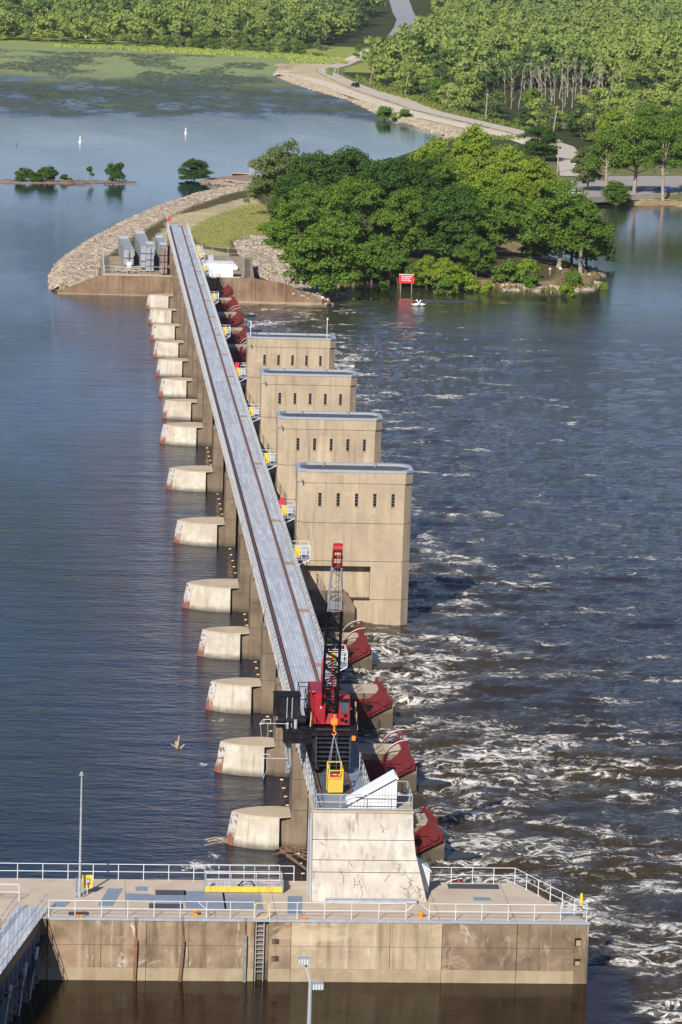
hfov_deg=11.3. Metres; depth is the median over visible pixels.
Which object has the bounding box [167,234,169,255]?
bridge trestle
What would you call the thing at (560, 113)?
forest tree
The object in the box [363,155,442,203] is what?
leafy tree
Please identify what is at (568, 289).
leafy bush
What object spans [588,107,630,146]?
leafy tree
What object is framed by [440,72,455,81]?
forest tree
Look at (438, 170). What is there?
leafy tree
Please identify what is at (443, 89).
forest tree
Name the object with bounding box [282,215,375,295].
leafy tree
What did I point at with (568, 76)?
dead tree
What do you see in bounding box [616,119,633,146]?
forest tree
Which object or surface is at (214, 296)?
control platform
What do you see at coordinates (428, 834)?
tainter gate
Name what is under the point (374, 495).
window
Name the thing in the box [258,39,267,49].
forest tree
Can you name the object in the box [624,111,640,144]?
forest tree
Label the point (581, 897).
post
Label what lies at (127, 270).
yard railing
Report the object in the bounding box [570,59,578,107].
dead tree
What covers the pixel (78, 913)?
hatch plate
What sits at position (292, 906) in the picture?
hatch plate
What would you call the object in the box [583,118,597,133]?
forest tree
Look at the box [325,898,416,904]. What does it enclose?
steel beam
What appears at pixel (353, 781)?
bridge span
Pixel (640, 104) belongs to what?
forest tree
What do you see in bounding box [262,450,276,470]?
control platform
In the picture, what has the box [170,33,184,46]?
forest tree
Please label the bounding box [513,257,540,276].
leafy bush
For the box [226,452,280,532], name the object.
bridge span
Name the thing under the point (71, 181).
driftwood heap
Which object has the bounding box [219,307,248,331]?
tainter gate
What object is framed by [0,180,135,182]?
mud bar
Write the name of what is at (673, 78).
forest tree
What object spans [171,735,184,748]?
snag
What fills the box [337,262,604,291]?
shore grass
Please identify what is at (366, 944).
lock wall
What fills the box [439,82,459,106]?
forest tree
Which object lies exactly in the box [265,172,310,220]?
leafy tree
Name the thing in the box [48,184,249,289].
riprap rocks
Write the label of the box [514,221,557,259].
leafy tree
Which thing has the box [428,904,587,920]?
lock railing
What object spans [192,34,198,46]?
forest tree
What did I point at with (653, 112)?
leafy tree
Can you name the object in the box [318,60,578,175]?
causeway road
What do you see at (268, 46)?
forest tree
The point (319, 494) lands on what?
window
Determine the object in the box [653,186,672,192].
parked car
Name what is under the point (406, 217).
leafy tree
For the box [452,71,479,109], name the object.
forest tree
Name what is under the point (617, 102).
forest tree
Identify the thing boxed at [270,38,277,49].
forest tree
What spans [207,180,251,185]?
driftwood heap
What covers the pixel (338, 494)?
window
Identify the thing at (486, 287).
leafy bush
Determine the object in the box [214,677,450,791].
dam pier
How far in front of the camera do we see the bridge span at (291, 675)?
265.98 m
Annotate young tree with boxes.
[86,166,94,180]
[113,162,124,180]
[372,237,406,285]
[385,248,418,287]
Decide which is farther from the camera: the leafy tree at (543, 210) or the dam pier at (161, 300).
the leafy tree at (543, 210)
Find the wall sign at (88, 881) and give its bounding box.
[82,875,92,893]
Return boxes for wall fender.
[133,920,137,980]
[178,917,184,981]
[242,918,246,981]
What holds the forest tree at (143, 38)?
on the ground at (381, 22)
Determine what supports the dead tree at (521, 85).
on the ground at (381, 22)
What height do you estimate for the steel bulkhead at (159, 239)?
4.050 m
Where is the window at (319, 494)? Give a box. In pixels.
[318,493,321,505]
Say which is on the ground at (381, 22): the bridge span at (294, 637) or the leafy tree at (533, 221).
the leafy tree at (533, 221)
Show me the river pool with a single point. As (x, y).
(108, 675)
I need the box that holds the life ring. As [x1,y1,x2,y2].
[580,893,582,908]
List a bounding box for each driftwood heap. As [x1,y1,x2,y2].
[2,179,140,183]
[204,837,227,845]
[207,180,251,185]
[273,846,306,856]
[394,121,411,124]
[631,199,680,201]
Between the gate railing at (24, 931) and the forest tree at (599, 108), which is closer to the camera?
the gate railing at (24, 931)
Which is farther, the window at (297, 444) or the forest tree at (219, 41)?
the forest tree at (219, 41)
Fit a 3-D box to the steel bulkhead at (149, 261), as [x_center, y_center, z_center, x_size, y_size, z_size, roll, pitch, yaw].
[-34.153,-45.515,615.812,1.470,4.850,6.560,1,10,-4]
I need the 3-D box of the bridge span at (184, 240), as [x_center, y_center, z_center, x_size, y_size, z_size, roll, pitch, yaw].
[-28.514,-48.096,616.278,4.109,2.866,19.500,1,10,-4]
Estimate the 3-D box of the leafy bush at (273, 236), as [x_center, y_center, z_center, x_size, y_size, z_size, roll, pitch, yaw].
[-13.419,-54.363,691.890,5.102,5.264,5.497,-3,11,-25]
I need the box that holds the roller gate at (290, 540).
[282,525,293,553]
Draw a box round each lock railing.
[0,863,294,881]
[0,884,19,900]
[48,900,254,917]
[269,902,406,919]
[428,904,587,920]
[429,867,587,920]
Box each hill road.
[343,49,368,60]
[389,0,417,35]
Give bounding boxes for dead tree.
[509,62,515,96]
[518,64,526,106]
[527,60,536,100]
[541,55,550,98]
[548,77,556,102]
[559,56,566,98]
[559,77,565,110]
[563,67,571,106]
[564,58,571,96]
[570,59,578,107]
[582,55,599,100]
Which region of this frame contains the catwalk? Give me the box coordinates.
[204,864,283,893]
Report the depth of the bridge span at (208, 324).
491.03 m
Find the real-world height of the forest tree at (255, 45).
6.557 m
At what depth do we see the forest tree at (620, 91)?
1155.38 m
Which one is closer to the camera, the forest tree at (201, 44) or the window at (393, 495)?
the window at (393, 495)
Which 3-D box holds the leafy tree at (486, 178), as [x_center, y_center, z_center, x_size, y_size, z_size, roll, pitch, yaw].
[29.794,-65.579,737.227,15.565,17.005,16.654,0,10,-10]
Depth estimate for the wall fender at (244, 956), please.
220.65 m
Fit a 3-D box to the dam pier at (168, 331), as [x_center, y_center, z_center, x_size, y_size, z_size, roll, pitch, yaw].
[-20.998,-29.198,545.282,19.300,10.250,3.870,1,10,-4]
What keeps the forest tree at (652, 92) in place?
on the ground at (381, 22)
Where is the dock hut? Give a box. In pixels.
[249,166,254,174]
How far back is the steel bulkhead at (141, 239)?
626.51 m
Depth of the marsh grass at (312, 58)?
1667.35 m
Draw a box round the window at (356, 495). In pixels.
[355,493,357,505]
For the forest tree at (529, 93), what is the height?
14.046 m
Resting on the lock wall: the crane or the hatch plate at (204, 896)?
the hatch plate at (204, 896)
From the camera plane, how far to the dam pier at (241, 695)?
291.59 m
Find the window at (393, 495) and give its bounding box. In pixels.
[391,494,394,506]
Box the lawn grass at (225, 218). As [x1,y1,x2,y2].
[191,203,273,248]
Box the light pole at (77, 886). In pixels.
[75,771,83,897]
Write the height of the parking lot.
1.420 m
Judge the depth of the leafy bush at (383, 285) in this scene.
637.00 m
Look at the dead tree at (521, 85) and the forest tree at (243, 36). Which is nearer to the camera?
the dead tree at (521, 85)
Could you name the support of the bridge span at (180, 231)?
on the bridge trestle
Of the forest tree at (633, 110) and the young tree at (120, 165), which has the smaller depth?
the young tree at (120, 165)
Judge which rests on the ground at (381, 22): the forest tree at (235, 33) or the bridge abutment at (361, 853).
the forest tree at (235, 33)
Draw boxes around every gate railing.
[0,895,17,929]
[0,895,46,971]
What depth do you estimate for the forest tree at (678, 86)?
1325.20 m
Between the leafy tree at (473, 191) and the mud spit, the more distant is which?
the mud spit
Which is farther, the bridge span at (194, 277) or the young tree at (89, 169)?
the young tree at (89, 169)
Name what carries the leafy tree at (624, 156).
on the ground at (381, 22)
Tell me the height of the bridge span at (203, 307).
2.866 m
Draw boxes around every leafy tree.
[177,158,213,180]
[243,145,287,215]
[260,197,328,251]
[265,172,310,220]
[269,137,306,188]
[274,181,323,232]
[276,149,342,197]
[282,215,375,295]
[291,184,362,247]
[323,145,372,183]
[327,175,369,229]
[332,178,394,243]
[349,239,394,283]
[354,159,407,198]
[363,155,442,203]
[367,187,437,256]
[395,183,436,238]
[406,136,468,186]
[406,152,467,191]
[412,255,437,287]
[414,185,490,259]
[425,256,463,286]
[442,123,505,183]
[444,183,490,217]
[451,235,497,276]
[457,165,521,222]
[464,185,523,251]
[474,165,510,190]
[484,143,528,181]
[493,199,528,235]
[505,176,540,209]
[509,155,562,199]
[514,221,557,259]
[515,124,562,157]
[517,178,599,267]
[518,197,552,233]
[543,198,615,272]
[550,195,600,259]
[563,214,617,264]
[570,144,604,190]
[585,127,634,188]
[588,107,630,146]
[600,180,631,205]
[603,118,664,192]
[631,103,665,144]
[643,120,681,200]
[655,105,681,146]
[662,115,681,155]
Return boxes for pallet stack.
[112,261,141,272]
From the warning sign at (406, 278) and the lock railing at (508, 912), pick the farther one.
the warning sign at (406, 278)
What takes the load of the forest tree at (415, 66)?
on the ground at (381, 22)
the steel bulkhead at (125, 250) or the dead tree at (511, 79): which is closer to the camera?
the steel bulkhead at (125, 250)
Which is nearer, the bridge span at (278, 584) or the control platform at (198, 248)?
the bridge span at (278, 584)
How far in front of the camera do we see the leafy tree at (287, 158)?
775.49 m
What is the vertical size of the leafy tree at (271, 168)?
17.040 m
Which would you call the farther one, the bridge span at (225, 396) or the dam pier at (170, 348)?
the dam pier at (170, 348)
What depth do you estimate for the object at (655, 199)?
850.60 m
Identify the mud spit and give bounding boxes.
[200,175,261,184]
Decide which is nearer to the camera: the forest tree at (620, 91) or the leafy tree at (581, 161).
the leafy tree at (581, 161)
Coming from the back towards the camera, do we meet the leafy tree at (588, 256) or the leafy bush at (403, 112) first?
the leafy bush at (403, 112)
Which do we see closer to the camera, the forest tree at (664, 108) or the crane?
the crane
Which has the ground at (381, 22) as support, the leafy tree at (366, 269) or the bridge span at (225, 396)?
the leafy tree at (366, 269)
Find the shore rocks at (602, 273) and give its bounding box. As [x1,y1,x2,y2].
[318,265,605,298]
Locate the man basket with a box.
[326,761,343,792]
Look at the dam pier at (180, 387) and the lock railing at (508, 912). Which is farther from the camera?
the dam pier at (180, 387)
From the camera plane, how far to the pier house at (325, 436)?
367.31 m
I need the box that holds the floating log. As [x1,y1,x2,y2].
[280,847,306,870]
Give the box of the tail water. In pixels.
[8,103,681,1023]
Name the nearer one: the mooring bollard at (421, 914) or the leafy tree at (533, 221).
the mooring bollard at (421, 914)
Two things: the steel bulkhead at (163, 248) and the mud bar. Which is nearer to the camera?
the steel bulkhead at (163, 248)
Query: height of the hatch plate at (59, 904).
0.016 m
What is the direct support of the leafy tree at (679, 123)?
on the ground at (381, 22)
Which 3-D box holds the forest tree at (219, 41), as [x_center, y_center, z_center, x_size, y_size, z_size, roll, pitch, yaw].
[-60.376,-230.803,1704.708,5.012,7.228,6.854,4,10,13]
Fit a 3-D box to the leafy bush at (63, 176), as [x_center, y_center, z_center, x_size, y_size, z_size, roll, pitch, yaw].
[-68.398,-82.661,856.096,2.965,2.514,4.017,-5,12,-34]
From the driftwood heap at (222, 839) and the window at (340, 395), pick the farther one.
the window at (340, 395)
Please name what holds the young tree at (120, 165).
on the mud bar
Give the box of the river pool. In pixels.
[0,43,445,880]
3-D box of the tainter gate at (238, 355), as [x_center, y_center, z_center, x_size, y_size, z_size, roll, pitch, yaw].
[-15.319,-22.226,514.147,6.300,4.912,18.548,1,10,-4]
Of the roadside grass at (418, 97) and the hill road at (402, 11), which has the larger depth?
the hill road at (402, 11)
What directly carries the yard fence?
on the yard ground at (112, 262)
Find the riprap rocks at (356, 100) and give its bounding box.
[273,69,461,137]
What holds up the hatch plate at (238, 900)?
on the lock wall
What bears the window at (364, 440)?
in the pier house at (325, 436)
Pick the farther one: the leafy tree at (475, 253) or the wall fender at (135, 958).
the leafy tree at (475, 253)
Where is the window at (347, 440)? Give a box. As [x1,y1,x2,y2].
[346,439,348,450]
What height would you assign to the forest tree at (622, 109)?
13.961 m
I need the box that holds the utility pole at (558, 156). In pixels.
[557,139,558,172]
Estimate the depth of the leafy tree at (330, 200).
664.08 m
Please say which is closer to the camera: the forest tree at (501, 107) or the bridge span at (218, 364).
the bridge span at (218, 364)
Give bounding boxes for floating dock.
[232,160,248,175]
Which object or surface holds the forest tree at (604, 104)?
on the ground at (381, 22)
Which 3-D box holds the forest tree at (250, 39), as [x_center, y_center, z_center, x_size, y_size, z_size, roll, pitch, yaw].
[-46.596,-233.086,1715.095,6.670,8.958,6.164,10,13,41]
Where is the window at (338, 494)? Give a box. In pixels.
[336,493,339,505]
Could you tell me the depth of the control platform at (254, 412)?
402.86 m
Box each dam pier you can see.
[146,266,255,315]
[148,279,261,331]
[150,293,245,343]
[153,309,246,361]
[156,325,245,376]
[158,343,245,397]
[162,363,244,419]
[197,574,401,671]
[205,622,424,728]
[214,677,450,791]
[225,742,481,862]
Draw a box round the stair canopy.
[345,769,398,807]
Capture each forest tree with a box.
[120,36,127,44]
[133,34,147,45]
[138,33,148,45]
[161,35,175,46]
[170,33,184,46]
[174,34,184,47]
[186,38,197,47]
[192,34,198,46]
[195,34,211,47]
[208,37,218,49]
[215,38,223,47]
[224,39,233,49]
[226,36,237,47]
[229,31,241,47]
[232,43,240,50]
[237,33,251,49]
[238,38,249,49]
[246,35,253,45]
[247,34,257,47]
[251,42,260,51]
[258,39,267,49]
[263,42,272,52]
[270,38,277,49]
[276,38,289,50]
[278,40,287,52]
[286,41,292,52]
[291,40,305,52]
[292,44,306,53]
[311,41,326,55]
[353,43,366,58]
[395,65,413,88]
[404,61,426,82]
[404,77,421,93]
[413,67,428,93]
[418,66,434,93]
[418,79,432,96]
[422,65,455,96]
[427,78,445,103]
[436,85,447,100]
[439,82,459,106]
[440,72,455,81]
[443,80,462,103]
[447,66,463,74]
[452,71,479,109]
[453,95,468,108]
[455,70,477,98]
[460,79,484,108]
[471,98,481,111]
[473,69,503,109]
[475,95,491,112]
[477,86,484,107]
[483,92,509,117]
[487,95,507,111]
[514,87,545,123]
[516,99,534,125]
[524,97,549,127]
[534,103,559,127]
[554,110,567,130]
[562,102,592,136]
[570,93,592,119]
[575,102,610,141]
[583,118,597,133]
[585,84,612,116]
[588,87,597,101]
[591,100,608,117]
[595,118,618,148]
[605,96,630,110]
[609,106,629,112]
[612,85,630,97]
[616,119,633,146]
[617,96,631,110]
[621,62,649,89]
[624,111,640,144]
[625,73,650,90]
[625,88,659,106]
[628,99,647,109]
[628,107,640,113]
[642,67,670,89]
[646,89,657,97]
[654,83,673,107]
[656,68,680,88]
[658,105,676,110]
[667,94,681,105]
[672,71,681,95]
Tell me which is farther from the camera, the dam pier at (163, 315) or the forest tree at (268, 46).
the forest tree at (268, 46)
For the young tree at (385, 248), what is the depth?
642.30 m
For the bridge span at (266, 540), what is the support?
on the dam pier at (233, 642)
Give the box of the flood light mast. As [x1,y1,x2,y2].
[298,957,323,1023]
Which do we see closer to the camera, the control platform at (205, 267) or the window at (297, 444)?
the window at (297, 444)
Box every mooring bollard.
[193,910,198,915]
[418,911,423,917]
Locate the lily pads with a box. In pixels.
[0,49,350,116]
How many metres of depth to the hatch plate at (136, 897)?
224.57 m
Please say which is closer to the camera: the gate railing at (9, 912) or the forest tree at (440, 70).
the gate railing at (9, 912)
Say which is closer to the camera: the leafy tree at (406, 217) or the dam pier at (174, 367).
the dam pier at (174, 367)
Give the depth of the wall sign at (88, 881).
224.85 m
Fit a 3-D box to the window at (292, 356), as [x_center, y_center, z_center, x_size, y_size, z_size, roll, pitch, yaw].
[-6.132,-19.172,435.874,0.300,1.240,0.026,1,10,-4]
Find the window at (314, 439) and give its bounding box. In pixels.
[313,438,315,449]
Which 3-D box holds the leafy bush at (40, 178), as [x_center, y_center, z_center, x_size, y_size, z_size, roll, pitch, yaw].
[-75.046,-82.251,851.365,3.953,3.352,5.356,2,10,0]
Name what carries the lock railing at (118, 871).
on the lock wall
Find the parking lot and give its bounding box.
[571,176,681,202]
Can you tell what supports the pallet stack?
on the yard ground at (112, 262)
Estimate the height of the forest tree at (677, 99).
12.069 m
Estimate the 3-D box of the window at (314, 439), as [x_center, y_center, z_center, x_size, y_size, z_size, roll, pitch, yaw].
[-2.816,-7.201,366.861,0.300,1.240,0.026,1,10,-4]
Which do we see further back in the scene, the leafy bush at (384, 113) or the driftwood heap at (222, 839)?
the leafy bush at (384, 113)
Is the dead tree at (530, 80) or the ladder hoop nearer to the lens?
the ladder hoop
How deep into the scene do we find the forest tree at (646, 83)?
1331.69 m
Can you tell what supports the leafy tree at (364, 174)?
on the ground at (381, 22)
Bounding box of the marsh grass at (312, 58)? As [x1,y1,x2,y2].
[48,44,348,63]
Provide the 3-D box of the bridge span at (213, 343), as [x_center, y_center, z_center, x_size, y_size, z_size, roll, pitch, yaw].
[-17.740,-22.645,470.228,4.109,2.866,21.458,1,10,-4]
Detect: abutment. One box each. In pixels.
[57,256,332,304]
[306,795,426,901]
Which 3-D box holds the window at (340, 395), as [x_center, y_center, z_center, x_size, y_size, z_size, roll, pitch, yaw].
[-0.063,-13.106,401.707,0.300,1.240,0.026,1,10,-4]
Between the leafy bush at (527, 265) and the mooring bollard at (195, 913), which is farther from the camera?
the leafy bush at (527, 265)
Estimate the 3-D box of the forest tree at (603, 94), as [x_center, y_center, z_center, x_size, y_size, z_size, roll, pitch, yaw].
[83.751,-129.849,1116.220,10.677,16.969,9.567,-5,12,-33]
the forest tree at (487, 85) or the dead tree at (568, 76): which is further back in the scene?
the dead tree at (568, 76)
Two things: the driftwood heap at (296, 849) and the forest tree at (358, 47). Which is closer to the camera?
the driftwood heap at (296, 849)
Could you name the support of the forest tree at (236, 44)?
on the ground at (381, 22)
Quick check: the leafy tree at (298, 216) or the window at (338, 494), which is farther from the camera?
the leafy tree at (298, 216)
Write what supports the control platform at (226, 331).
attached to the bridge span at (208, 324)
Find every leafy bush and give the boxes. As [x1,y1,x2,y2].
[14,167,38,180]
[35,165,58,179]
[35,172,44,180]
[59,174,72,179]
[104,162,125,180]
[256,221,267,234]
[261,230,282,245]
[279,243,299,263]
[375,105,393,119]
[376,281,389,289]
[390,112,396,119]
[396,108,413,119]
[432,276,458,294]
[458,268,480,291]
[480,281,493,293]
[489,258,526,282]
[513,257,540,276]
[522,274,540,287]
[557,282,575,296]
[564,270,583,286]
[599,281,608,289]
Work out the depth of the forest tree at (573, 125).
1079.80 m
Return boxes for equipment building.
[200,255,233,276]
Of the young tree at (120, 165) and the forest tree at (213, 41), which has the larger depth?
the forest tree at (213, 41)
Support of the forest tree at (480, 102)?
on the ground at (381, 22)
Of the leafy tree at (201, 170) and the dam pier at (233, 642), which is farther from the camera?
the leafy tree at (201, 170)
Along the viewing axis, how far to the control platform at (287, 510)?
337.66 m
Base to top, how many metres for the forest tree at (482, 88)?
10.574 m
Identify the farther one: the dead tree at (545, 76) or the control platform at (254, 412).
the dead tree at (545, 76)
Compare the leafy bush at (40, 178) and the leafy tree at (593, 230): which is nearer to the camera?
the leafy tree at (593, 230)
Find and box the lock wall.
[0,878,589,983]
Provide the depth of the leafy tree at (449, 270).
636.26 m
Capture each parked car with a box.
[351,83,359,86]
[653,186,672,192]
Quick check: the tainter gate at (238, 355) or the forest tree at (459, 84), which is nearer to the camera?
the tainter gate at (238, 355)
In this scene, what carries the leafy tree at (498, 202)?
on the ground at (381, 22)
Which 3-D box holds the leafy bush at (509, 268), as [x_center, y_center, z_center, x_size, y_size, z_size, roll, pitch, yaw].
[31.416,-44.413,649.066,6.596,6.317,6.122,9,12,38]
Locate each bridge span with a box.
[166,220,189,236]
[169,231,192,248]
[172,240,196,260]
[174,251,200,279]
[178,264,205,288]
[181,277,210,304]
[185,292,215,319]
[189,308,220,343]
[193,326,227,363]
[198,346,234,379]
[204,367,246,420]
[214,406,261,472]
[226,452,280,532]
[240,508,293,576]
[251,549,310,624]
[263,595,323,680]
[277,648,336,744]
[295,736,368,794]
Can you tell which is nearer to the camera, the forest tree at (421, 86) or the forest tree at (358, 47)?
the forest tree at (421, 86)
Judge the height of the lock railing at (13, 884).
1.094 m
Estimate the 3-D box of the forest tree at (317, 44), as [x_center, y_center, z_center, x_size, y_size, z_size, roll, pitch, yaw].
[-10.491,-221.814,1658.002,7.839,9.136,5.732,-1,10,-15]
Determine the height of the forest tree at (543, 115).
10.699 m
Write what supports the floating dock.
on the river pool
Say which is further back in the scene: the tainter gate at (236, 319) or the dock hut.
the dock hut
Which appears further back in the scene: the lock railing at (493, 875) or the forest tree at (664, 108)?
the forest tree at (664, 108)
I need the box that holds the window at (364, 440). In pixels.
[363,439,365,450]
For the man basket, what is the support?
hanging from the crane
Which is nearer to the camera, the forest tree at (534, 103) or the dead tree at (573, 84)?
the forest tree at (534, 103)
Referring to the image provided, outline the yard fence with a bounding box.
[202,246,243,258]
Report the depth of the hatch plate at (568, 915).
223.59 m
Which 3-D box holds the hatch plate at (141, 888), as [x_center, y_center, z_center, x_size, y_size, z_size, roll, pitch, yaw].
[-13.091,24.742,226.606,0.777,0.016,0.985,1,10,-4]
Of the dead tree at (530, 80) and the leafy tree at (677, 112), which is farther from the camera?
the dead tree at (530, 80)
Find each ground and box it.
[0,0,681,302]
[100,255,253,277]
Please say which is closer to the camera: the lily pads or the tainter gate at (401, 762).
the tainter gate at (401, 762)
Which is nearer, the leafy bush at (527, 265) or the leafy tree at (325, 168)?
the leafy bush at (527, 265)
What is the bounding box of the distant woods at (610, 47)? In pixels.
[0,0,681,90]
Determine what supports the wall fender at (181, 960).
attached to the lock wall
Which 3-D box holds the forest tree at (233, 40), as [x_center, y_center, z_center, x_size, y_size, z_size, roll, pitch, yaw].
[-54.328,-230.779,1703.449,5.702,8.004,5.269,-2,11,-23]
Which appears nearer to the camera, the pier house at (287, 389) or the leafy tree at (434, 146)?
the pier house at (287, 389)
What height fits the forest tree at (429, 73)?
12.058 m
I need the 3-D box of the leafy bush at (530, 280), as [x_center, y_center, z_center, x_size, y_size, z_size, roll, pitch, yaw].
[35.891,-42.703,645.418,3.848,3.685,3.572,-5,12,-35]
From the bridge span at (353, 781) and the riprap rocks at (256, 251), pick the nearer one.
the bridge span at (353, 781)
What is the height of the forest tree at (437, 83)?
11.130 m
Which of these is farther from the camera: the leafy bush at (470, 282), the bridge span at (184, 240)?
the leafy bush at (470, 282)
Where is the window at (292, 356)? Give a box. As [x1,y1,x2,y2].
[291,355,293,364]
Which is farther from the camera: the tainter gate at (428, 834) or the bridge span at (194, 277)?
the bridge span at (194, 277)
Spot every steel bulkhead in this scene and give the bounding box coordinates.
[118,236,133,265]
[135,231,148,268]
[145,242,153,271]
[155,235,164,264]
[159,242,167,274]
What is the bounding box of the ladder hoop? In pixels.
[255,902,268,917]
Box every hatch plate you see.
[50,902,68,906]
[69,911,88,915]
[98,888,122,905]
[126,893,148,901]
[136,887,147,890]
[149,894,184,902]
[149,903,182,908]
[155,890,185,894]
[184,891,225,908]
[222,893,263,909]
[287,896,301,913]
[447,884,499,888]
[473,897,490,900]
[559,913,577,916]
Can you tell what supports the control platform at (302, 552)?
attached to the bridge span at (266, 540)
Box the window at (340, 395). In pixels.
[339,394,341,404]
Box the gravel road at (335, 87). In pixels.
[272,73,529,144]
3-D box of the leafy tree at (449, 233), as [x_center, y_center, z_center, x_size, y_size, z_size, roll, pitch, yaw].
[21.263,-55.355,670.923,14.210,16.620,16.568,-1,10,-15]
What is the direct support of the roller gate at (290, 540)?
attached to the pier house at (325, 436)
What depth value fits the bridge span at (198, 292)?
533.04 m
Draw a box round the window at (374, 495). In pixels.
[373,494,375,506]
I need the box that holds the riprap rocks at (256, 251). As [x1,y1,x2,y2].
[233,235,330,301]
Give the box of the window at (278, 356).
[277,355,279,364]
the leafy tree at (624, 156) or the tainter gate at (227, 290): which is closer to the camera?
the tainter gate at (227, 290)
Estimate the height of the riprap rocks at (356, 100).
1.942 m
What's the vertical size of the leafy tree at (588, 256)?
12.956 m
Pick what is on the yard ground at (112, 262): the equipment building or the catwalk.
the equipment building
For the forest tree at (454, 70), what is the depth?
1313.34 m
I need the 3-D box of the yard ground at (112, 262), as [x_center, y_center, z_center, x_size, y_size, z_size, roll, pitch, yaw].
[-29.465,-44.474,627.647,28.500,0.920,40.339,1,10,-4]
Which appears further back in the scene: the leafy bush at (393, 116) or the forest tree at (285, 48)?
the forest tree at (285, 48)
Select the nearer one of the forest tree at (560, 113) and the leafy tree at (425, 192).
the leafy tree at (425, 192)
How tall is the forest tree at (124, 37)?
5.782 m
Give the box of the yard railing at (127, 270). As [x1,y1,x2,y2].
[104,266,161,275]
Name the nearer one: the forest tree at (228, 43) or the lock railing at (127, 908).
the lock railing at (127, 908)
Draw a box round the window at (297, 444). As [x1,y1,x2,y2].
[296,438,298,449]
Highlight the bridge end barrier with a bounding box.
[167,215,187,226]
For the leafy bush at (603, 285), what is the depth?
649.44 m
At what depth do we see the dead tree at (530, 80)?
1320.77 m
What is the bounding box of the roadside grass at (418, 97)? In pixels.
[326,67,529,140]
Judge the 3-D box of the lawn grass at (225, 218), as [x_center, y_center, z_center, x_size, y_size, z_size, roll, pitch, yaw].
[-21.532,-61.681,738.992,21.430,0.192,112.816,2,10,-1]
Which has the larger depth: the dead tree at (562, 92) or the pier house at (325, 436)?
the dead tree at (562, 92)
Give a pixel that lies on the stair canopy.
(384, 784)
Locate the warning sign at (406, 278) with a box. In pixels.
[399,274,413,292]
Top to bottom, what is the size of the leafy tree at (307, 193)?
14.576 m
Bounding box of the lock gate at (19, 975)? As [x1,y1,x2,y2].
[0,906,47,1023]
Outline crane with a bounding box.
[259,543,357,777]
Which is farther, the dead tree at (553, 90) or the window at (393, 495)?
the dead tree at (553, 90)
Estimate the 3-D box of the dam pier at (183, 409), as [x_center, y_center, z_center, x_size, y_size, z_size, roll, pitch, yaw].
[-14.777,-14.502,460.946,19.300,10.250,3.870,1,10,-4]
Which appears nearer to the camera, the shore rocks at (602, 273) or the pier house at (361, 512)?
the pier house at (361, 512)
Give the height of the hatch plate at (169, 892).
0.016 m
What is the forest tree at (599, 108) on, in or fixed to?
on the ground at (381, 22)
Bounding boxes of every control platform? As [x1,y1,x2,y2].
[195,244,202,252]
[197,250,204,261]
[202,263,208,274]
[211,291,218,303]
[222,325,230,338]
[235,363,246,380]
[247,404,260,421]
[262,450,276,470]
[279,497,294,524]
[293,541,310,565]
[326,644,347,670]
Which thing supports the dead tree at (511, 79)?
on the ground at (381, 22)
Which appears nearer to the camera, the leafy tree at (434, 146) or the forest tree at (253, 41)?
the leafy tree at (434, 146)
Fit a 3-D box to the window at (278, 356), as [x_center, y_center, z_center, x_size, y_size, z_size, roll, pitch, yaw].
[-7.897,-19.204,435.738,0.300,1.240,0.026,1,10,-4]
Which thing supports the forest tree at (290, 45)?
on the ground at (381, 22)
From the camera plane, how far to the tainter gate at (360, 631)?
316.12 m
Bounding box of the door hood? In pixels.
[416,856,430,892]
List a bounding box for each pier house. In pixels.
[159,332,335,446]
[166,368,357,491]
[173,411,382,546]
[182,462,413,625]
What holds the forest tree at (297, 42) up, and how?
on the ground at (381, 22)
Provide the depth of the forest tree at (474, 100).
1205.11 m
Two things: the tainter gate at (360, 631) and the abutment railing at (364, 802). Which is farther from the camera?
the tainter gate at (360, 631)
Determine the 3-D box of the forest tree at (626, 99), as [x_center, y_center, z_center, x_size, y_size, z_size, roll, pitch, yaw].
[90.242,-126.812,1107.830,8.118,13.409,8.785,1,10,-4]
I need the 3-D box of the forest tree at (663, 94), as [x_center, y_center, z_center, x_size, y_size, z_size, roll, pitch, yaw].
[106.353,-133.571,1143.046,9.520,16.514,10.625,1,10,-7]
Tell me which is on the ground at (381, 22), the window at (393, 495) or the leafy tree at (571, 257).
the leafy tree at (571, 257)
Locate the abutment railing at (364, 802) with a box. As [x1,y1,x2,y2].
[313,781,412,810]
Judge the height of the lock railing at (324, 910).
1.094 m
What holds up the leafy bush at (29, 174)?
on the mud bar
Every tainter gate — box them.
[210,284,236,301]
[214,297,242,315]
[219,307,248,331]
[221,327,248,343]
[229,342,246,361]
[321,628,386,692]
[342,590,366,640]
[351,687,410,754]
[358,740,437,824]
[413,818,462,882]
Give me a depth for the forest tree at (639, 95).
1096.20 m
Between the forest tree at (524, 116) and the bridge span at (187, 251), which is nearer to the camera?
the bridge span at (187, 251)
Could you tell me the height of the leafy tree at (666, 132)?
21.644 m
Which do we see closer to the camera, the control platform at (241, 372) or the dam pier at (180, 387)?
the control platform at (241, 372)
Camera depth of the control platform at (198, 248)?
596.20 m
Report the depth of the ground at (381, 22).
1102.36 m
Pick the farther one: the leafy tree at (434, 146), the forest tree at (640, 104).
the forest tree at (640, 104)
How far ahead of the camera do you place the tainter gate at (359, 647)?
312.69 m

